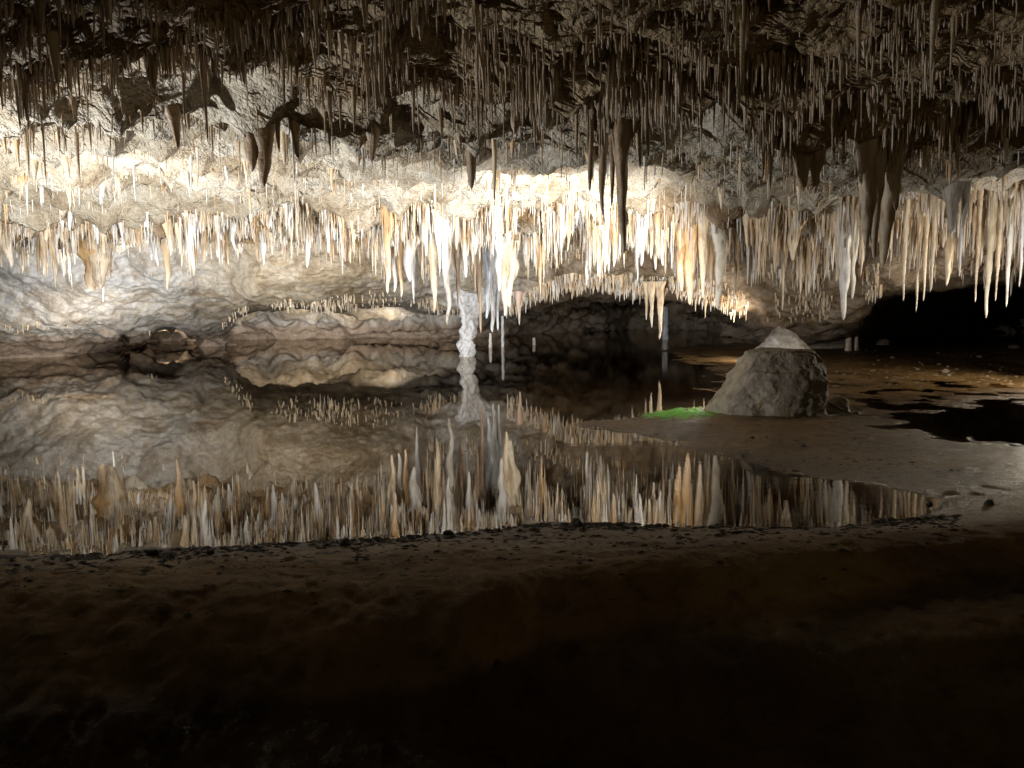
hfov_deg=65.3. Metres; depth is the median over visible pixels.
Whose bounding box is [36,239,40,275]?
stalactite
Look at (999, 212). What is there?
stalactite
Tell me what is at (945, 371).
stone
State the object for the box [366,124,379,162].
stalactite
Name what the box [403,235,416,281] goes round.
stalactite
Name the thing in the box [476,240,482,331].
stalactite
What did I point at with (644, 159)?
stalactite
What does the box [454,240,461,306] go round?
stalactite
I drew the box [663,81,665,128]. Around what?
stalactite
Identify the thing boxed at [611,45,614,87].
stalactite
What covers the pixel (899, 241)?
stalactite
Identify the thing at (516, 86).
stalactite
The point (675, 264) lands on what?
stalactite
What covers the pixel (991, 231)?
stalactite
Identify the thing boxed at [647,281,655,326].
stalactite
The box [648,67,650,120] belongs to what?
stalactite
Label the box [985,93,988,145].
stalactite
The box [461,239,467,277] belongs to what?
stalactite
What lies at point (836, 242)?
stalactite
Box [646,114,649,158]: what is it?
stalactite
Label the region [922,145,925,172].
stalactite
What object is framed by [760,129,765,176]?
stalactite
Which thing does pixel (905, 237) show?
stalactite
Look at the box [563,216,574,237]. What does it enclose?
stalactite
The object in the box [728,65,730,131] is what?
stalactite
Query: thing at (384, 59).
stalactite
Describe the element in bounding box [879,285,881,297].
stalactite
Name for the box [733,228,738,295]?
stalactite
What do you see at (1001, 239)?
stalactite
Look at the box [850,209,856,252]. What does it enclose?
stalactite
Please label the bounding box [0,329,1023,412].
water
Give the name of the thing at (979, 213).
stalactite
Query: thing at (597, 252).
stalactite
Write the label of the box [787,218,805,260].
stalactite
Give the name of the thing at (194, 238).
soda straw stalactites
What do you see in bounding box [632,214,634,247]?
stalactite
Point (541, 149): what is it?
stalactite
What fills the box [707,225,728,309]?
stalactite
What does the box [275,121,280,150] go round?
stalactite
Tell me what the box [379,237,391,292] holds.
stalactite
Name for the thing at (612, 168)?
stalactite
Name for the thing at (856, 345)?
stalagmite
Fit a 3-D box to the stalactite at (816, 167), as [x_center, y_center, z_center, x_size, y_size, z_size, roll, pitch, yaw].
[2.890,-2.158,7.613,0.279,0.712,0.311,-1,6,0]
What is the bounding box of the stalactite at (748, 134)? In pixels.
[748,120,749,152]
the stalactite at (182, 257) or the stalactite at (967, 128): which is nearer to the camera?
the stalactite at (967, 128)
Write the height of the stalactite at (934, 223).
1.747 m
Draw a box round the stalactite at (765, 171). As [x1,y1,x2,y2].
[764,152,767,181]
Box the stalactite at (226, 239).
[225,226,227,270]
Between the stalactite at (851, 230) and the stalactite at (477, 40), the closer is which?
the stalactite at (477, 40)
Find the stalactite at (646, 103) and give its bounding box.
[642,73,648,140]
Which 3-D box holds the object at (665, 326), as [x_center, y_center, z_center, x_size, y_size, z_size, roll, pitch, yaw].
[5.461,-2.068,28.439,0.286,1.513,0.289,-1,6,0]
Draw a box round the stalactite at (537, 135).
[536,123,538,142]
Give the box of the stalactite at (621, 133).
[611,117,631,252]
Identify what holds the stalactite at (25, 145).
hanging from the cave ceiling
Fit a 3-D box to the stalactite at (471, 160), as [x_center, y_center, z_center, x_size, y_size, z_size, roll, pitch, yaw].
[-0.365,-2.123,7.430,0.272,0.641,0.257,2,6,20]
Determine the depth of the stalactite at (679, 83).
6.04 m
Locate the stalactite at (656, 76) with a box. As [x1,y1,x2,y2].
[653,67,659,121]
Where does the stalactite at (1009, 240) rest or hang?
hanging from the cave ceiling
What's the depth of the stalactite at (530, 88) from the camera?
5.78 m
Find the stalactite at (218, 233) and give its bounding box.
[215,216,220,267]
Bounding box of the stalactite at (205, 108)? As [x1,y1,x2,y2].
[203,57,207,141]
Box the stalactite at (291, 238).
[290,225,291,257]
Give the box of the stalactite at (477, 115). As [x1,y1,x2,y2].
[474,76,479,146]
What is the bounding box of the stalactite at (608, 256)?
[608,240,609,269]
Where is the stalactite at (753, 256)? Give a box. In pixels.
[753,232,754,282]
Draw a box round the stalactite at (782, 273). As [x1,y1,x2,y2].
[781,253,784,309]
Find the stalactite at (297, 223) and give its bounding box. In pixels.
[295,202,298,245]
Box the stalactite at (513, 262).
[505,239,520,306]
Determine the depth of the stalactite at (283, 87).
5.74 m
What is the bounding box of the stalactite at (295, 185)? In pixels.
[294,173,296,205]
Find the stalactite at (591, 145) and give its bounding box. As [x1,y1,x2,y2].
[584,105,593,191]
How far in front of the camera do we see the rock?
9.69 m
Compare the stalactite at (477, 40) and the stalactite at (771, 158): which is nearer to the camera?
the stalactite at (477, 40)
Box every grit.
[614,417,960,500]
[821,348,1023,386]
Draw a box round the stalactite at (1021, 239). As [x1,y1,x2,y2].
[1019,201,1023,285]
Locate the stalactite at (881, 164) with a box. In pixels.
[870,140,887,259]
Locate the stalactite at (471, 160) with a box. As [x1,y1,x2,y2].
[465,147,476,189]
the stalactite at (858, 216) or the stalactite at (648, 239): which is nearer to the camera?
the stalactite at (858, 216)
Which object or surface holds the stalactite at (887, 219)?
hanging from the cave ceiling
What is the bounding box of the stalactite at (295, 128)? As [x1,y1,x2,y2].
[288,117,299,159]
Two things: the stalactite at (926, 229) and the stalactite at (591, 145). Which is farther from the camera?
the stalactite at (926, 229)
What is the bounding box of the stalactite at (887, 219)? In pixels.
[878,133,908,266]
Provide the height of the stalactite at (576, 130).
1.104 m
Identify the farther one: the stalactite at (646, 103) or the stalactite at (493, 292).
the stalactite at (493, 292)
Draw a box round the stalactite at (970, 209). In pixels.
[968,190,974,237]
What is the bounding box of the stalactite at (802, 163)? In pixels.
[793,152,814,191]
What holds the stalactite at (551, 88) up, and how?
hanging from the cave ceiling
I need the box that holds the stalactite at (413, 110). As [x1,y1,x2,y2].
[409,71,414,134]
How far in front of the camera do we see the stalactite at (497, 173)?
10.30 m
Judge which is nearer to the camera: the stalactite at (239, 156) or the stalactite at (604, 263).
the stalactite at (239, 156)
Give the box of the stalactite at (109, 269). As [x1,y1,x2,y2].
[108,262,111,278]
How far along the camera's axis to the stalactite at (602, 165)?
7.40 m
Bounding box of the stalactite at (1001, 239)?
[1000,226,1002,254]
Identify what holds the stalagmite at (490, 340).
in the water
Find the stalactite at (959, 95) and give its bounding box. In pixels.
[958,83,960,105]
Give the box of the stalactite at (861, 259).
[858,235,863,275]
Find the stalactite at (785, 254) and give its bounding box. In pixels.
[783,231,787,270]
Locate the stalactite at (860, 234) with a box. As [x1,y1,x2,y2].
[859,220,861,262]
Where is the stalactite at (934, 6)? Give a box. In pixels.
[929,0,938,76]
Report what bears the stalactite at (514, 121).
hanging from the cave ceiling
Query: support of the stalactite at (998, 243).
hanging from the cave ceiling
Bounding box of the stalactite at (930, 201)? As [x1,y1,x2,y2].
[929,194,932,225]
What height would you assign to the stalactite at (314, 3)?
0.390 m
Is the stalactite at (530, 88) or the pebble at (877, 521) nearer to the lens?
the pebble at (877, 521)
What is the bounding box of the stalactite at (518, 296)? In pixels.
[514,291,522,324]
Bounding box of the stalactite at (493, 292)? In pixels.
[490,248,496,331]
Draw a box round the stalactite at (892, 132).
[891,116,893,149]
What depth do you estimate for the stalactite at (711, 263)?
13.65 m
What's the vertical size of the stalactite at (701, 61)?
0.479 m
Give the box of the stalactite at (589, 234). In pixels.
[583,212,591,239]
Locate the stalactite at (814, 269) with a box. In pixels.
[813,237,817,292]
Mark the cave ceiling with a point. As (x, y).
(816, 24)
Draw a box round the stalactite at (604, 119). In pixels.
[603,109,605,143]
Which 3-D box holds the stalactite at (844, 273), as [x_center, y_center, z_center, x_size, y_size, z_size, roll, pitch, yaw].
[5.244,-1.887,12.499,0.414,1.789,0.415,-1,6,0]
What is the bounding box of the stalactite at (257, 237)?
[256,234,258,249]
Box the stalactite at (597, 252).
[596,234,598,274]
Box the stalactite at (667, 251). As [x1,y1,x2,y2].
[665,237,669,273]
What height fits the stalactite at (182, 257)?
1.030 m
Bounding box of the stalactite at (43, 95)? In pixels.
[41,82,45,120]
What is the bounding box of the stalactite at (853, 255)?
[850,223,858,298]
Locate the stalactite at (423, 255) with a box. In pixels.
[421,237,424,279]
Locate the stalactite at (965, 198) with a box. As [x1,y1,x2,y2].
[961,180,971,228]
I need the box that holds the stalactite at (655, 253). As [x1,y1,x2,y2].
[653,244,657,269]
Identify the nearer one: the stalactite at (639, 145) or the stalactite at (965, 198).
the stalactite at (639, 145)
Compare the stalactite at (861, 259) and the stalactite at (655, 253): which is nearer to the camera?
the stalactite at (861, 259)
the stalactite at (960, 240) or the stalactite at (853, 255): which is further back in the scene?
the stalactite at (853, 255)
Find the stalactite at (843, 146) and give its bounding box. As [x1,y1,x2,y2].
[841,136,844,157]
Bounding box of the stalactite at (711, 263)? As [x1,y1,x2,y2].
[708,237,713,293]
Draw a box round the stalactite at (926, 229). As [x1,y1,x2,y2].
[923,212,929,299]
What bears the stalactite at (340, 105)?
hanging from the cave ceiling
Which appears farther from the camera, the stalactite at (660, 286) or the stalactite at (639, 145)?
the stalactite at (660, 286)
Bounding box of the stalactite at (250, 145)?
[243,132,257,171]
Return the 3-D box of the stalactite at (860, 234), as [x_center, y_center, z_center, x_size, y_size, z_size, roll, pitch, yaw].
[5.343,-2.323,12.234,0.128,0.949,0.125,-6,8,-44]
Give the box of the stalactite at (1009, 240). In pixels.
[1006,204,1013,305]
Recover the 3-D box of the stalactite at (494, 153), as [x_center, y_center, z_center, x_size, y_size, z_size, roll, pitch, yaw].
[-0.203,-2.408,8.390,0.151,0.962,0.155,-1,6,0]
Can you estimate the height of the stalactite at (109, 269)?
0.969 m
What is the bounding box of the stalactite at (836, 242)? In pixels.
[831,211,838,280]
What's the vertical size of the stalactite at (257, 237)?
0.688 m
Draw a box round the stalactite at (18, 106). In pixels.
[11,76,20,130]
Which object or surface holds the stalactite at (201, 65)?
hanging from the cave ceiling
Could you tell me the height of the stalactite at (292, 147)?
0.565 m
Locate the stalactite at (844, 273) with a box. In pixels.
[835,204,856,320]
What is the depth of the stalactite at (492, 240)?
12.85 m
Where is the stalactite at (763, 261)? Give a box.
[762,247,764,277]
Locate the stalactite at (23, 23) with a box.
[20,16,26,61]
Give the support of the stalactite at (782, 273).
hanging from the cave ceiling
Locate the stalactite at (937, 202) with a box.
[936,197,939,218]
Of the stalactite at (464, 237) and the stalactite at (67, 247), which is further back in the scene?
the stalactite at (67, 247)
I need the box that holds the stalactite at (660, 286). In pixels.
[655,281,665,338]
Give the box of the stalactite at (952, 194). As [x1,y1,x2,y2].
[941,181,964,233]
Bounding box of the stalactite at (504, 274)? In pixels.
[501,244,507,315]
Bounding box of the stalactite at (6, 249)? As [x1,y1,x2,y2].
[0,228,16,267]
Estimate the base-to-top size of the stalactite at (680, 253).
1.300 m
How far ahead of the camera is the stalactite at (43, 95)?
5.53 m
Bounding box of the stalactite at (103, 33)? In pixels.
[99,10,104,49]
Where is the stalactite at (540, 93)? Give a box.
[539,67,542,125]
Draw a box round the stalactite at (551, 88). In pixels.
[550,66,554,110]
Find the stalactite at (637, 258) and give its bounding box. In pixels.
[636,238,637,278]
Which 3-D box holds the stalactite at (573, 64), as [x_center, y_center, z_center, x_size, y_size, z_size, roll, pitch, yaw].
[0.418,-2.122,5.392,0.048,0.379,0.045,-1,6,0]
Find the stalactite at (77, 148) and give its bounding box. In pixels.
[74,132,80,185]
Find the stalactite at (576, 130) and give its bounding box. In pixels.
[574,110,579,160]
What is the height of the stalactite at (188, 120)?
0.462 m
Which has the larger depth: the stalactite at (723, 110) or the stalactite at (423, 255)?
the stalactite at (423, 255)
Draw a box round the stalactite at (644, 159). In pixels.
[643,156,645,190]
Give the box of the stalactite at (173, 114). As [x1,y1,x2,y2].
[164,104,181,148]
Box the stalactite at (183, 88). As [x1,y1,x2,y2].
[182,72,185,128]
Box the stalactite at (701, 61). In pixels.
[700,41,702,96]
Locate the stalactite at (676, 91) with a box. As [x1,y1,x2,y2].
[675,67,677,123]
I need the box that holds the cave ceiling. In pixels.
[0,0,1023,255]
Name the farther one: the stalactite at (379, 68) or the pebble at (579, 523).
the stalactite at (379, 68)
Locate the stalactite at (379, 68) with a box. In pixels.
[377,49,381,96]
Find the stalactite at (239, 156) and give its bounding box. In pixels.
[238,141,240,175]
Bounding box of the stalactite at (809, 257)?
[807,245,810,287]
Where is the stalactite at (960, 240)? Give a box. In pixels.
[959,215,962,275]
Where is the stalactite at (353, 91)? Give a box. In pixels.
[350,87,356,134]
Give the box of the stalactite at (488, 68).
[487,51,489,107]
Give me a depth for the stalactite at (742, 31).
5.07 m
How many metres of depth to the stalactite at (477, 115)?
6.04 m
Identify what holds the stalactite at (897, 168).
hanging from the cave ceiling
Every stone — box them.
[873,338,890,344]
[941,369,949,372]
[1008,344,1020,348]
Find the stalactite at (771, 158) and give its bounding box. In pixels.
[769,136,774,189]
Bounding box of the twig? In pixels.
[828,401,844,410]
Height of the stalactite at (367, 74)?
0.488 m
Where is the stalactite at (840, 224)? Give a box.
[839,196,843,260]
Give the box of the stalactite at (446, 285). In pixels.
[442,248,451,323]
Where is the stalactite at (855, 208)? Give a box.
[853,197,856,242]
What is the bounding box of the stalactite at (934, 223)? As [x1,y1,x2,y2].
[930,195,937,289]
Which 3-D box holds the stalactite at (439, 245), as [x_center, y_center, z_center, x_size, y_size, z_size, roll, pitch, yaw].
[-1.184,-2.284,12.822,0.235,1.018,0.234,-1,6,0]
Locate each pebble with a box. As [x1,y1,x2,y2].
[146,549,159,555]
[206,549,214,553]
[339,537,351,545]
[443,530,453,534]
[575,520,582,525]
[798,443,806,446]
[871,519,881,523]
[984,499,994,505]
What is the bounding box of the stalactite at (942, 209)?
[941,200,944,228]
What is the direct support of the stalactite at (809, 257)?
hanging from the cave ceiling
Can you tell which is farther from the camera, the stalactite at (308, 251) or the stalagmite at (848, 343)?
the stalagmite at (848, 343)
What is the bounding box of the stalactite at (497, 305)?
[495,287,499,329]
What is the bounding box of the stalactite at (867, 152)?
[855,137,881,246]
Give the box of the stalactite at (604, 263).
[603,256,606,272]
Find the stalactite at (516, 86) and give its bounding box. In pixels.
[514,71,518,119]
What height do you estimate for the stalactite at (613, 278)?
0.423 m
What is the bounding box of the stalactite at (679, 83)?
[678,66,681,102]
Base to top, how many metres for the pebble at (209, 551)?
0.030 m
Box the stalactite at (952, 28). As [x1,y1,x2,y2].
[949,16,954,75]
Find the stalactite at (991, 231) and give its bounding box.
[984,190,998,316]
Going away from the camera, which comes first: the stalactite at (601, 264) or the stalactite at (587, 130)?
the stalactite at (587, 130)
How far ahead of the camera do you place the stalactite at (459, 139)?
7.10 m
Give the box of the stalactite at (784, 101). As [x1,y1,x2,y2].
[780,74,791,146]
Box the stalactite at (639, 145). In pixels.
[638,122,643,166]
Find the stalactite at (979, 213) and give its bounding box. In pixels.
[975,189,983,300]
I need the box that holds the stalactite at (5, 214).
[3,204,6,238]
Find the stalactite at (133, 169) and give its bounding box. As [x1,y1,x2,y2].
[132,165,135,201]
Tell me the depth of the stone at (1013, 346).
20.79 m
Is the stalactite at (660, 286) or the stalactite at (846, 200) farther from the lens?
the stalactite at (660, 286)
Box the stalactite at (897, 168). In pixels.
[891,132,909,210]
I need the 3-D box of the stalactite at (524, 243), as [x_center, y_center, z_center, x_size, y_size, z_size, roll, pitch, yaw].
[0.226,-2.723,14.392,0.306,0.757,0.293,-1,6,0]
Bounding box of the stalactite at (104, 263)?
[86,236,112,289]
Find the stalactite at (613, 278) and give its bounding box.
[612,274,614,291]
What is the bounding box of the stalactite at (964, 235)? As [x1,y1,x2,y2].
[963,222,965,251]
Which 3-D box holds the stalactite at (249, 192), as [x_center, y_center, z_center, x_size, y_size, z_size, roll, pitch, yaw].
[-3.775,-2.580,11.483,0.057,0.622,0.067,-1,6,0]
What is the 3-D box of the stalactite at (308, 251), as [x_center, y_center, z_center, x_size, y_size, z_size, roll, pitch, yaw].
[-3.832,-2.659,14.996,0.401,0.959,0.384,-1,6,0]
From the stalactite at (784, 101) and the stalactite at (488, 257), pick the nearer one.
the stalactite at (784, 101)
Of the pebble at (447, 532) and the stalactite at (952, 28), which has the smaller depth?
the pebble at (447, 532)
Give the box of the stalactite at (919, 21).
[915,4,921,49]
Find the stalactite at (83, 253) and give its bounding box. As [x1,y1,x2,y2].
[77,238,95,290]
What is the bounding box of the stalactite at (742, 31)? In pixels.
[739,0,747,81]
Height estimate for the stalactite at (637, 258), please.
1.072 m
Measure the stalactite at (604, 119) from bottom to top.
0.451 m
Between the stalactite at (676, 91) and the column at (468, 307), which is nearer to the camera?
the stalactite at (676, 91)
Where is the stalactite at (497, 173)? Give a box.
[496,170,498,208]
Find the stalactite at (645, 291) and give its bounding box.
[641,281,650,319]
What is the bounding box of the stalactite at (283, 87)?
[280,68,284,108]
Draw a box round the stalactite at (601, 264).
[600,247,601,280]
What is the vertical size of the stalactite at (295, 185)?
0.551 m
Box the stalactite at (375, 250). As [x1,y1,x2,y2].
[374,239,376,272]
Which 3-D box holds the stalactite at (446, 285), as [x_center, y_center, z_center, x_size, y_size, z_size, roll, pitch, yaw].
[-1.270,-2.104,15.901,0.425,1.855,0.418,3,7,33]
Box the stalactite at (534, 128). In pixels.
[532,103,535,147]
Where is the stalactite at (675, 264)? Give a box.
[674,251,675,273]
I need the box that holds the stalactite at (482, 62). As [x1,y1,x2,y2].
[479,37,486,96]
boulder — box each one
[705,347,829,416]
[736,326,811,364]
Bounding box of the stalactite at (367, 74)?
[363,56,368,111]
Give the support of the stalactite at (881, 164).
hanging from the cave ceiling
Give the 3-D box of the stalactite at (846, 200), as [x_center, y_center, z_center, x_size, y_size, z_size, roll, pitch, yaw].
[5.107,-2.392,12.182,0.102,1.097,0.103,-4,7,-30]
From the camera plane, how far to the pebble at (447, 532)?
4.80 m
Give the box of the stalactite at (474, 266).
[473,252,476,290]
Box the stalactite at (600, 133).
[599,102,600,157]
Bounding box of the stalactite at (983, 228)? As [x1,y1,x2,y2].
[980,208,985,263]
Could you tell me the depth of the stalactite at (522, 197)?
11.24 m
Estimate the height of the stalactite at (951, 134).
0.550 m
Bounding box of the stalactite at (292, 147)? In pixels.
[290,130,294,182]
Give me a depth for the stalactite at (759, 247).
12.89 m
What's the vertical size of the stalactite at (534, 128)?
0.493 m
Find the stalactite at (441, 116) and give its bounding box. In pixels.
[437,106,443,136]
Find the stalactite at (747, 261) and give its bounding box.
[746,232,749,284]
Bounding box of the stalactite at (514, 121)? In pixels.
[510,110,520,132]
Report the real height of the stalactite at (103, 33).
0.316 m
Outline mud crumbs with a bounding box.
[0,514,969,738]
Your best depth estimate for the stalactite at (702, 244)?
13.38 m
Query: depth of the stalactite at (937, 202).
11.07 m
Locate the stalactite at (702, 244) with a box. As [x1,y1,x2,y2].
[698,216,709,297]
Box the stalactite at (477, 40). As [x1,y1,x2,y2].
[476,11,478,78]
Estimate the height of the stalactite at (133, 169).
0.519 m
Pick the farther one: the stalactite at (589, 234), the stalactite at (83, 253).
the stalactite at (83, 253)
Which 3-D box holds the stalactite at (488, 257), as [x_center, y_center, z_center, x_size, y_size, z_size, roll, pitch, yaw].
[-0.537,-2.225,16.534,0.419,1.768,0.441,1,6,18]
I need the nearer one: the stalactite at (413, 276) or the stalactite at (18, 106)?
the stalactite at (18, 106)
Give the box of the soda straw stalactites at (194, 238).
[0,0,1023,334]
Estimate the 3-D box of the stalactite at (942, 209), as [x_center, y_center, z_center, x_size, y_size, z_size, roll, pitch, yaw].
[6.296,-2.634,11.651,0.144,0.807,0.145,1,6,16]
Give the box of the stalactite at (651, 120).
[650,97,653,127]
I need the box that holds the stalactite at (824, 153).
[822,148,826,168]
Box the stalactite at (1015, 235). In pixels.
[1013,217,1016,251]
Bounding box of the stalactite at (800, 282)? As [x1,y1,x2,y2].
[799,275,801,292]
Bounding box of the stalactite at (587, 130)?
[586,107,589,154]
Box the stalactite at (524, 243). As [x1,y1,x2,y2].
[522,234,526,253]
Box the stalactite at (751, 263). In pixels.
[749,242,752,286]
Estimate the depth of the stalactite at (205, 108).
5.47 m
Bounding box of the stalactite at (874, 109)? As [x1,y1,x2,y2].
[872,93,877,134]
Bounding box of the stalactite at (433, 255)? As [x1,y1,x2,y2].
[428,234,437,311]
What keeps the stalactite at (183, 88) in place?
hanging from the cave ceiling
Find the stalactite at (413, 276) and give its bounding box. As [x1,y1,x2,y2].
[411,250,415,302]
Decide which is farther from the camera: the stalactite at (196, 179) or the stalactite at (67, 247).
the stalactite at (67, 247)
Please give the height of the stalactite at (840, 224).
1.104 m
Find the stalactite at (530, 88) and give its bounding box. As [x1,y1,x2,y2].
[528,62,532,115]
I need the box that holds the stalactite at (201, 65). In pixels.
[198,45,204,107]
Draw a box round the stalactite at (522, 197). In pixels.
[522,185,523,214]
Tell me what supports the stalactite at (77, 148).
hanging from the cave ceiling
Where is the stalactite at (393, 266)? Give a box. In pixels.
[391,254,396,291]
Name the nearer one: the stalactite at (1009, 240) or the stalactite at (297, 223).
the stalactite at (1009, 240)
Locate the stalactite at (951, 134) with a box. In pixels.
[949,106,956,162]
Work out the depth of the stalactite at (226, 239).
15.38 m
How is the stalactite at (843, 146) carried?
hanging from the cave ceiling
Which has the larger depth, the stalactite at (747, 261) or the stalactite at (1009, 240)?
the stalactite at (747, 261)
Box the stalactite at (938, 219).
[937,199,940,224]
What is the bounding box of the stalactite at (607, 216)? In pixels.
[604,209,609,261]
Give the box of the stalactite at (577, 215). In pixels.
[575,211,579,224]
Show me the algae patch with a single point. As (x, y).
(678, 412)
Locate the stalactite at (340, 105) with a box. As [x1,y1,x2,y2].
[338,97,341,130]
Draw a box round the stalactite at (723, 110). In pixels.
[721,72,727,135]
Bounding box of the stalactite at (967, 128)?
[966,112,968,155]
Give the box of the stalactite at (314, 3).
[311,0,317,53]
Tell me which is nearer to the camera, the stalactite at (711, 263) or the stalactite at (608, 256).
the stalactite at (711, 263)
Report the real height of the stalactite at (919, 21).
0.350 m
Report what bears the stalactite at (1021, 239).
hanging from the cave ceiling
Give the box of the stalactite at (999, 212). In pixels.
[998,196,1002,229]
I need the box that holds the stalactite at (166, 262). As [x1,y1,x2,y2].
[161,238,170,288]
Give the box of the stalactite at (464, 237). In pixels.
[461,218,468,256]
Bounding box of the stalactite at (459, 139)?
[457,134,462,145]
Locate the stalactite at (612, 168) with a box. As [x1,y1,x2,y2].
[608,134,614,206]
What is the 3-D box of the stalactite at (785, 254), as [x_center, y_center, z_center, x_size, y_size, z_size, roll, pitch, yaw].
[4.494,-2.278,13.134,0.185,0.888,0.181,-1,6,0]
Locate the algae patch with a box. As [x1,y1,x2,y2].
[640,406,745,422]
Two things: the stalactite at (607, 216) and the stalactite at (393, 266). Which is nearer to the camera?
the stalactite at (607, 216)
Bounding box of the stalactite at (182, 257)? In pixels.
[181,251,183,265]
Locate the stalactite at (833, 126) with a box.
[831,98,834,152]
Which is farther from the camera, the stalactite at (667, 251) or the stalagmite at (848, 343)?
the stalagmite at (848, 343)
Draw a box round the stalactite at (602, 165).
[598,130,607,215]
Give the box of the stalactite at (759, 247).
[758,231,760,263]
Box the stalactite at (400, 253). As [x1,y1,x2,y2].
[397,237,403,296]
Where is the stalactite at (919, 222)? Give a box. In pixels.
[915,194,921,309]
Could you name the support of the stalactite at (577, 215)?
hanging from the cave ceiling
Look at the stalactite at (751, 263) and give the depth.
14.06 m
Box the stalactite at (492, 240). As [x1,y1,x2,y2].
[491,212,495,255]
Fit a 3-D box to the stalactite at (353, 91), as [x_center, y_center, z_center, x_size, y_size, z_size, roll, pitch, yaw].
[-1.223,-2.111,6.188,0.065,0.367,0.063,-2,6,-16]
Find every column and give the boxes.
[452,287,485,356]
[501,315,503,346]
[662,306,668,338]
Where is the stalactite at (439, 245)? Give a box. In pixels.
[430,209,441,272]
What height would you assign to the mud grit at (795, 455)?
0.180 m
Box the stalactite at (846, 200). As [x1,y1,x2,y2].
[845,195,848,261]
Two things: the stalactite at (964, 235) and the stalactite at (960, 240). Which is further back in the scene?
the stalactite at (960, 240)
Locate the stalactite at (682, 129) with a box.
[680,121,683,145]
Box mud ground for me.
[0,336,1023,767]
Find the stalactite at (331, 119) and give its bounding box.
[331,95,332,138]
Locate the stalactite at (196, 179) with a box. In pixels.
[194,174,198,190]
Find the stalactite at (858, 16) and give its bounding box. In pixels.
[854,0,863,70]
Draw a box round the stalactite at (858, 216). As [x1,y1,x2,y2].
[856,208,859,245]
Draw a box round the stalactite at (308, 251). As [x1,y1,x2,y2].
[303,228,313,267]
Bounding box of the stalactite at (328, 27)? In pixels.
[326,21,330,65]
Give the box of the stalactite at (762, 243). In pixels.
[761,231,763,263]
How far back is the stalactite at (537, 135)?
7.09 m
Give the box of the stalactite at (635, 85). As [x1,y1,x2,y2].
[633,81,636,130]
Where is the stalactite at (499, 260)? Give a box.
[494,236,505,291]
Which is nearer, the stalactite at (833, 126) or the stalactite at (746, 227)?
the stalactite at (833, 126)
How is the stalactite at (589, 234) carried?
hanging from the cave ceiling
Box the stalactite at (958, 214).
[957,202,960,235]
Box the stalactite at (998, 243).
[995,199,1002,300]
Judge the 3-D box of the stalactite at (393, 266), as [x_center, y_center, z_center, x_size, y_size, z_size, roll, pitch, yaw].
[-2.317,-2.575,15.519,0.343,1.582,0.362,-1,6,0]
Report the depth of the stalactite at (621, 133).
7.27 m
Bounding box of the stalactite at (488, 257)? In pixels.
[482,242,493,318]
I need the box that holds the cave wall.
[0,226,1023,358]
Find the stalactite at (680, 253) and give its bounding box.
[675,222,684,291]
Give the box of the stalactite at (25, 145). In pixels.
[22,132,29,175]
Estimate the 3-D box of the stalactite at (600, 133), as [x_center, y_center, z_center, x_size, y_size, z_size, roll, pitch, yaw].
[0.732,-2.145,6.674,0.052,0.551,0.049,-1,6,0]
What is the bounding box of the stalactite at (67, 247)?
[66,243,69,253]
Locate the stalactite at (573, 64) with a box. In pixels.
[572,52,575,94]
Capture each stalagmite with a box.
[489,333,491,347]
[844,337,851,350]
[853,335,858,350]
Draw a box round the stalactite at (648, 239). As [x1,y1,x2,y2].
[647,231,649,253]
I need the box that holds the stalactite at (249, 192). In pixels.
[248,189,250,224]
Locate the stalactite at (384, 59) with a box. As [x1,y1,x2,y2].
[383,42,385,99]
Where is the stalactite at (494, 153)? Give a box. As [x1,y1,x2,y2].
[491,139,496,199]
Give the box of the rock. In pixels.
[828,396,850,411]
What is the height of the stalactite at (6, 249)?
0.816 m
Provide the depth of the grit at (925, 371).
14.63 m
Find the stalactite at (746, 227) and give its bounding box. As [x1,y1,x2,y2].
[742,213,749,247]
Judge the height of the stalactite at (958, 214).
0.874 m
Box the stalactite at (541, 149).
[540,133,542,173]
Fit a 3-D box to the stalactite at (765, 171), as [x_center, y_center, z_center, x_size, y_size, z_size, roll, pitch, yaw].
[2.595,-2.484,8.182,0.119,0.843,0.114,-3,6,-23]
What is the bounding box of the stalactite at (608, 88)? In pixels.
[605,63,610,124]
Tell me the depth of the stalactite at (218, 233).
12.91 m
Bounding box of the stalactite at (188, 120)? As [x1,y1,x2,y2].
[186,113,189,130]
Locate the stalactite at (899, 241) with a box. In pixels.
[897,222,902,260]
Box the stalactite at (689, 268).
[678,221,698,304]
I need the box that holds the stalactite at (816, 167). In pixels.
[810,149,823,194]
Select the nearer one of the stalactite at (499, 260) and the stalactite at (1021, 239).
the stalactite at (1021, 239)
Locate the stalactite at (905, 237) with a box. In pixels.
[902,199,909,300]
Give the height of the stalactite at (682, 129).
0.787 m
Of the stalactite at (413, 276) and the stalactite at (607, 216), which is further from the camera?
the stalactite at (413, 276)
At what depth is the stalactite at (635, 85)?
6.26 m
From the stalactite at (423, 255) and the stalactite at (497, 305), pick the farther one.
the stalactite at (497, 305)
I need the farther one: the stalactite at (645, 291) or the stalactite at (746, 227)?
the stalactite at (645, 291)
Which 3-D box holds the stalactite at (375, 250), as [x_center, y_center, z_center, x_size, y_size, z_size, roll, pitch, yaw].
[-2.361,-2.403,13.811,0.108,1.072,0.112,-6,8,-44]
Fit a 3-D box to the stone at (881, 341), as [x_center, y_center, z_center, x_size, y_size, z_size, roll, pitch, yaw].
[10.702,-1.194,23.058,0.462,0.256,0.581,-1,6,0]
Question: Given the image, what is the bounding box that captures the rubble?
[803,407,862,416]
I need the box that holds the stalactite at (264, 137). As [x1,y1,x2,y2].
[253,124,274,187]

